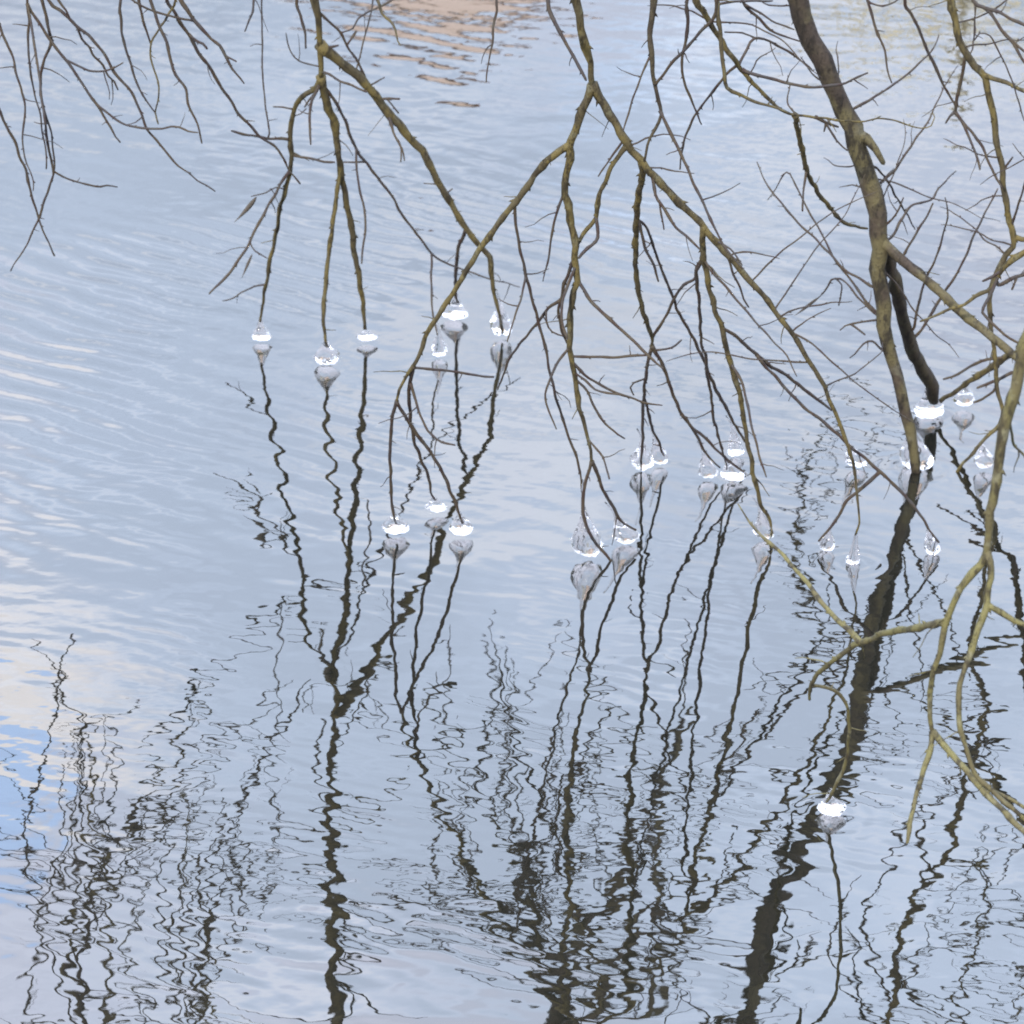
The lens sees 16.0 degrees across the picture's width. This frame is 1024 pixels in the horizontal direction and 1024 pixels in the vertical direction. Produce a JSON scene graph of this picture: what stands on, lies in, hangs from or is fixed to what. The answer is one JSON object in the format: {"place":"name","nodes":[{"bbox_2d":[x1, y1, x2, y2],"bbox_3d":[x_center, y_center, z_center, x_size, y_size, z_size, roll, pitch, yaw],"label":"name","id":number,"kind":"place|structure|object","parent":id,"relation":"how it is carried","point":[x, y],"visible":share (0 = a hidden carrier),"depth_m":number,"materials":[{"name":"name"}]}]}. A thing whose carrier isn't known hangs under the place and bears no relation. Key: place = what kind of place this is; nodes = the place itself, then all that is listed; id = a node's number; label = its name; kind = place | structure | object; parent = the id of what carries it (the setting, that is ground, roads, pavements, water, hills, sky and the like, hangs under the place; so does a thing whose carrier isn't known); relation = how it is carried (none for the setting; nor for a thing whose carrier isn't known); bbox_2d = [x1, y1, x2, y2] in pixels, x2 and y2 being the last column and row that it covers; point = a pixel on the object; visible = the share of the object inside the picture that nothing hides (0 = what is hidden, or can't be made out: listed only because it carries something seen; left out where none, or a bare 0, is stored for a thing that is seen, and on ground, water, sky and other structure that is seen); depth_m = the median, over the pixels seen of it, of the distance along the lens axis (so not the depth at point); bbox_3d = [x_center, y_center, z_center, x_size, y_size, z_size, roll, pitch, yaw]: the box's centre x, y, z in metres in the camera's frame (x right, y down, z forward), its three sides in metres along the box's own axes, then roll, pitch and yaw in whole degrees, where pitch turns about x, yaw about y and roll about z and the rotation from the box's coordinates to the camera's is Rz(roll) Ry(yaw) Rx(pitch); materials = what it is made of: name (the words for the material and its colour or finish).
{"place":"outdoors","nodes":[
{"label":"outdoors","id":0,"kind":"place"},
{"bbox_2d":[0,0,215,271],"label":"willow bough","id":1,"kind":"object","parent":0,"point":[48,35],"visible":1,"depth_m":8.03,"materials":[{"name":"plant"}]},
{"bbox_2d":[118,0,300,183],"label":"willow bough","id":2,"kind":"object","parent":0,"point":[193,40],"visible":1,"depth_m":8.00,"materials":[{"name":"brown plant"}]},
{"bbox_2d":[209,0,519,340],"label":"willow bough","id":3,"kind":"object","parent":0,"point":[324,48],"visible":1,"depth_m":8.79,"materials":[{"name":"brown plant"}]},
{"bbox_2d":[252,316,271,340],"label":"ice drop","id":4,"kind":"object","parent":3,"relation":"hanging from","point":[261,332],"visible":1,"depth_m":9.18,"materials":[{"name":"white ice"}]},
{"bbox_2d":[313,338,339,364],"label":"ice drop","id":5,"kind":"object","parent":3,"relation":"hanging from","point":[326,353],"visible":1,"depth_m":9.02,"materials":[{"name":"white ice"}]},
{"bbox_2d":[356,329,377,340],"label":"ice drop","id":6,"kind":"object","parent":3,"relation":"hanging from","point":[366,335],"visible":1,"depth_m":9.18,"materials":[{"name":"white ice"}]},
{"bbox_2d":[431,322,447,356],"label":"ice drop","id":7,"kind":"object","parent":3,"relation":"hanging from","point":[439,347],"visible":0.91,"depth_m":9.07,"materials":[{"name":"ice"}]},
{"bbox_2d":[442,292,467,319],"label":"ice drop","id":8,"kind":"object","parent":3,"relation":"hanging from","point":[455,310],"visible":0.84,"depth_m":9.32,"materials":[{"name":"white ice"}]},
{"bbox_2d":[490,292,511,335],"bbox_3d":[-0.028,-0.505,9.204,0.056,0.118,0.061,0,23,0],"label":"ice drop","id":9,"kind":"object","parent":3,"relation":"hanging from","point":[501,326],"visible":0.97,"depth_m":9.19,"materials":[{"name":"white ice"}]},
{"bbox_2d":[0,0,1023,1023],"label":"pond water","id":10,"kind":"structure","parent":0,"point":[291,732],"depth_m":8.00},
{"bbox_2d":[449,509,472,535],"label":"ice drop","id":11,"kind":"object","parent":10,"relation":"on","point":[462,526],"visible":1,"depth_m":8.03,"materials":[{"name":"white ice"}]},
{"bbox_2d":[605,502,640,543],"bbox_3d":[0.242,0.019,7.998,0.081,0.106,0.049,0,23,0],"label":"ice drop","id":12,"kind":"object","parent":10,"relation":"on","point":[624,534],"visible":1,"depth_m":7.99,"materials":[{"name":"white ice"}]},
{"bbox_2d":[629,428,652,470],"bbox_3d":[0.298,-0.149,8.386,0.052,0.115,0.048,-13,26,-28],"label":"ice drop","id":13,"kind":"object","parent":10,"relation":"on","point":[646,462],"visible":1,"depth_m":8.38,"materials":[{"name":"white ice"}]},
{"bbox_2d":[651,431,667,463],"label":"ice drop","id":14,"kind":"object","parent":10,"relation":"on","point":[658,457],"visible":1,"depth_m":8.42,"materials":[{"name":"ice"}]},
{"bbox_2d":[696,441,718,477],"bbox_3d":[0.447,-0.123,8.342,0.053,0.095,0.038,0,23,0],"label":"ice drop","id":15,"kind":"object","parent":10,"relation":"on","point":[707,468],"visible":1,"depth_m":8.34,"materials":[{"name":"white ice"}]},
{"bbox_2d":[720,455,748,481],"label":"ice drop","id":16,"kind":"object","parent":10,"relation":"on","point":[730,472],"visible":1,"depth_m":8.32,"materials":[{"name":"white ice"}]},
{"bbox_2d":[726,416,744,456],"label":"ice drop","id":17,"kind":"object","parent":10,"relation":"on","point":[735,449],"visible":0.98,"depth_m":8.47,"materials":[{"name":"ice"}]},
{"bbox_2d":[752,497,773,538],"bbox_3d":[0.553,0.011,8.021,0.051,0.102,0.043,0,23,0],"label":"ice drop","id":18,"kind":"object","parent":10,"relation":"on","point":[762,526],"visible":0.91,"depth_m":8.01,"materials":[{"name":"ice"}]},
{"bbox_2d":[818,516,836,550],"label":"ice drop","id":19,"kind":"object","parent":10,"relation":"on","point":[826,542],"visible":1,"depth_m":7.97,"materials":[{"name":"white ice"}]},
{"bbox_2d":[817,788,845,816],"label":"ice drop","id":20,"kind":"object","parent":10,"relation":"on","point":[833,806],"visible":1,"depth_m":6.83,"materials":[{"name":"white ice"}]},
{"bbox_2d":[846,526,859,564],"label":"ice drop","id":21,"kind":"object","parent":10,"relation":"on","point":[853,557],"visible":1,"depth_m":7.91,"materials":[{"name":"clear ice"}]},
{"bbox_2d":[844,443,867,467],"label":"ice drop","id":22,"kind":"object","parent":10,"relation":"on","point":[858,464],"visible":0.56,"depth_m":8.40,"materials":[{"name":"white ice"}]},
{"bbox_2d":[899,435,933,469],"bbox_3d":[0.936,-0.166,8.401,0.076,0.144,0.070,-7,24,-16],"label":"ice drop","id":23,"kind":"object","parent":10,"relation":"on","point":[925,460],"visible":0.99,"depth_m":8.40,"materials":[{"name":"white ice"}]},
{"bbox_2d":[912,387,943,418],"bbox_3d":[0.996,-0.272,8.715,0.082,0.089,0.087,0,23,0],"label":"ice drop","id":24,"kind":"object","parent":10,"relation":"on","point":[924,407],"visible":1,"depth_m":8.70,"materials":[{"name":"white ice"}]},
{"bbox_2d":[924,528,939,554],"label":"ice drop","id":25,"kind":"object","parent":10,"relation":"on","point":[931,546],"visible":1,"depth_m":7.95,"materials":[{"name":"ice"}]},
{"bbox_2d":[953,382,974,405],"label":"ice drop","id":26,"kind":"object","parent":10,"relation":"on","point":[964,397],"visible":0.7,"depth_m":8.75,"materials":[{"name":"ice"}]},
{"bbox_2d":[974,444,993,467],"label":"ice drop","id":27,"kind":"object","parent":10,"relation":"on","point":[984,458],"visible":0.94,"depth_m":8.39,"materials":[{"name":"ice"}]},
{"bbox_2d":[376,0,939,560],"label":"willow bough","id":28,"kind":"object","parent":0,"point":[592,90],"visible":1,"depth_m":7.64,"materials":[{"name":"brown plant"}]},
{"bbox_2d":[382,505,409,534],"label":"ice drop","id":29,"kind":"object","parent":28,"relation":"hanging from","point":[393,526],"visible":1,"depth_m":8.04,"materials":[{"name":"white ice"}]},
{"bbox_2d":[424,494,447,511],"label":"ice drop","id":30,"kind":"object","parent":28,"relation":"hanging from","point":[435,505],"visible":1,"depth_m":8.15,"materials":[{"name":"white ice"}]},
{"bbox_2d":[570,479,602,557],"bbox_3d":[0.164,0.011,7.908,0.067,0.186,0.057,-11,26,-25],"label":"ice drop","id":31,"kind":"object","parent":28,"relation":"hanging from","point":[584,543],"visible":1,"depth_m":7.91,"materials":[{"name":"ice"}]},
{"bbox_2d":[617,0,742,268],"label":"willow bough","id":32,"kind":"object","parent":28,"relation":"attached to","point":[652,15],"visible":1,"depth_m":7.07,"materials":[{"name":"brown plant"}]},
{"bbox_2d":[738,331,1023,843],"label":"willow bough","id":33,"kind":"object","parent":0,"point":[980,784],"visible":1,"depth_m":5.93,"materials":[{"name":"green plant"}]},
{"bbox_2d":[757,0,1015,472],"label":"willow bough","id":34,"kind":"object","parent":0,"point":[887,255],"visible":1,"depth_m":8.15,"materials":[{"name":"brown plant"}]},
{"bbox_2d":[647,0,934,229],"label":"willow bough","id":35,"kind":"object","parent":34,"relation":"attached to","point":[718,34],"visible":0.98,"depth_m":7.39,"materials":[{"name":"brown plant"}]},
{"bbox_2d":[866,0,1023,471],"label":"willow bough","id":36,"kind":"object","parent":34,"relation":"attached to","point":[952,9],"visible":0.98,"depth_m":8.00,"materials":[{"name":"brown plant"}]},
{"bbox_2d":[920,143,1023,402],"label":"willow bough","id":37,"kind":"object","parent":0,"point":[1011,260],"visible":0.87,"depth_m":7.97,"materials":[{"name":"brown plant"}]}
]}

